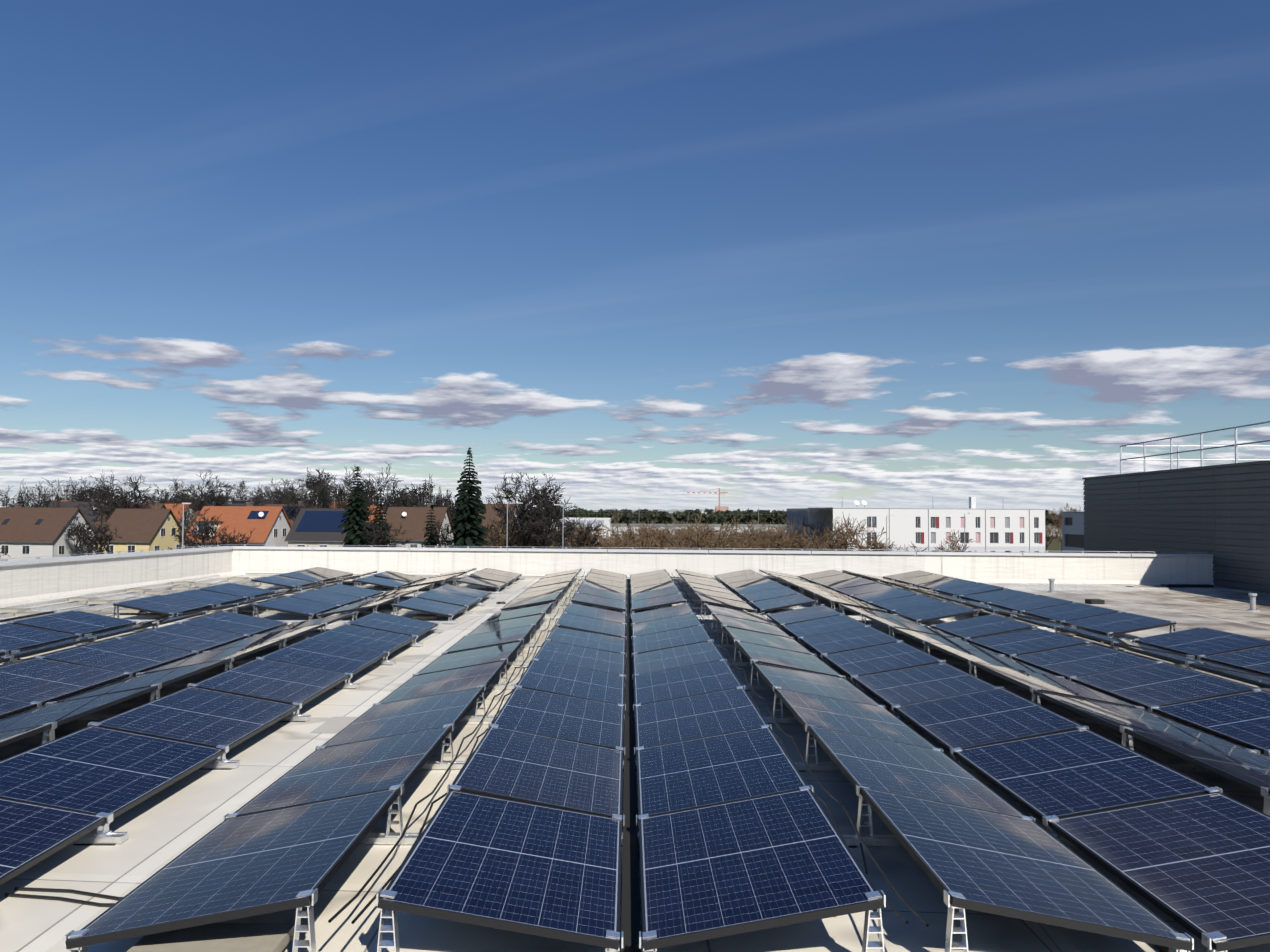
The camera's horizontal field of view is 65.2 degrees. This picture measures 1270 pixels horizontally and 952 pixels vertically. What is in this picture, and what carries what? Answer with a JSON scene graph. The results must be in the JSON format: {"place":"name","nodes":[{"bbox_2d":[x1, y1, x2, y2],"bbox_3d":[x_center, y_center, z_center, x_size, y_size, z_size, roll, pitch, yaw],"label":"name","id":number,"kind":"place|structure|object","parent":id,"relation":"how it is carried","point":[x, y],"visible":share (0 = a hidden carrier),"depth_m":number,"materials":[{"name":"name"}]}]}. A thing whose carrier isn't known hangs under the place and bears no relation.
{"place":"outdoors","nodes":[
{"label":"outdoors","id":0,"kind":"place"},
{"bbox_2d":[0,495,517,560],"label":"houses","id":1,"kind":"structure","parent":0,"point":[33,532],"depth_m":151.29,"materials":[{"name":"brown"}]},
{"bbox_2d":[552,520,603,525],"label":"building","id":2,"kind":"structure","parent":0,"point":[591,521],"depth_m":327.37,"materials":[{"name":"white paint"}]},
{"bbox_2d":[0,571,1261,951],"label":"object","id":3,"kind":"object","parent":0,"point":[244,937],"visible":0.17,"depth_m":5.24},
{"bbox_2d":[0,575,1269,951],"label":"roof","id":4,"kind":"structure","parent":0,"point":[164,827],"depth_m":6.29,"materials":[{"name":"grey concrete"}]},
{"bbox_2d":[0,549,1213,604],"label":"parapet","id":5,"kind":"structure","parent":4,"relation":"on","point":[27,582],"depth_m":28.81,"materials":[{"name":"grey concrete"}]},
{"bbox_2d":[0,546,1212,566],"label":"parapet cap","id":6,"kind":"object","parent":5,"relation":"on","point":[64,559],"visible":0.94,"depth_m":28.91,"materials":[{"name":"silver metal"}]},
{"bbox_2d":[0,568,1269,951],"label":"mounting brackets","id":7,"kind":"object","parent":4,"relation":"on","point":[102,834],"visible":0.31,"depth_m":9.32,"materials":[{"name":"silver metal"}]},
{"bbox_2d":[0,567,1269,951],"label":"solar panel frames","id":8,"kind":"structure","parent":7,"relation":"on","point":[686,937],"depth_m":7.30,"materials":[{"name":"silver metal"}]},
{"bbox_2d":[0,567,1269,941],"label":"solar panels","id":9,"kind":"object","parent":8,"relation":"in","point":[1202,861],"visible":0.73,"depth_m":7.10,"materials":[{"name":"blue glass"}]},
{"bbox_2d":[310,587,1269,732],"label":"roof patches","id":10,"kind":"object","parent":4,"relation":"on","point":[335,725],"visible":0.52,"depth_m":9.25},
{"bbox_2d":[1082,460,1269,592],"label":"plant room","id":11,"kind":"object","parent":4,"relation":"on","point":[1221,513],"visible":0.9,"depth_m":29.23,"materials":[{"name":"grey metal"}]},
{"bbox_2d":[1120,421,1269,473],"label":"railing","id":12,"kind":"object","parent":11,"relation":"on","point":[1201,449],"visible":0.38,"depth_m":33.19,"materials":[{"name":"grey metal"}]},
{"bbox_2d":[0,0,1269,514],"label":"sky","id":13,"kind":"structure","parent":0,"point":[778,255],"materials":[{"name":"blue"}]},
{"bbox_2d":[565,513,1061,552],"bbox_3d":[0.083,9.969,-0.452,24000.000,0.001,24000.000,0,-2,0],"label":"ground","id":14,"kind":"structure","parent":0,"point":[1055,547],"depth_m":379.58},
{"bbox_2d":[0,447,1080,556],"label":"vegetation","id":15,"kind":"object","parent":14,"relation":"on","point":[533,527],"visible":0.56,"depth_m":163.09,"materials":[{"name":"brown plant"}]},
{"bbox_2d":[182,503,973,551],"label":"street lamps","id":16,"kind":"object","parent":14,"relation":"on","point":[563,524],"visible":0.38,"depth_m":129.65,"materials":[{"name":"grey"}]},
{"bbox_2d":[687,488,727,508],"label":"crane","id":17,"kind":"object","parent":14,"relation":"on","point":[710,492],"visible":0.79,"depth_m":1500.17,"materials":[{"name":"brown"}]},
{"bbox_2d":[557,508,1061,536],"bbox_3d":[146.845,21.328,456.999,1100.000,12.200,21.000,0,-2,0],"label":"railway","id":18,"kind":"object","parent":14,"relation":"on","point":[718,526],"visible":0.17,"depth_m":453.98,"materials":[{"name":"grey metal"}]},
{"bbox_2d":[553,497,1085,552],"bbox_3d":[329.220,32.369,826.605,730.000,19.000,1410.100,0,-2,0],"label":"buildings","id":19,"kind":"structure","parent":0,"point":[1014,530],"depth_m":174.12,"materials":[{"name":"white paint"}]},
{"bbox_3d":[-0.969,5.779,-5.551,35.264,7.990,72.671,0,-2,0],"label":"building body","id":20,"kind":"object","parent":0,"visible":0},
{"bbox_2d":[0,544,1260,611],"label":"roof furniture","id":21,"kind":"object","parent":20,"relation":"on","point":[1251,595],"visible":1,"depth_m":28.81,"materials":[{"name":"grey metal"}]}
]}

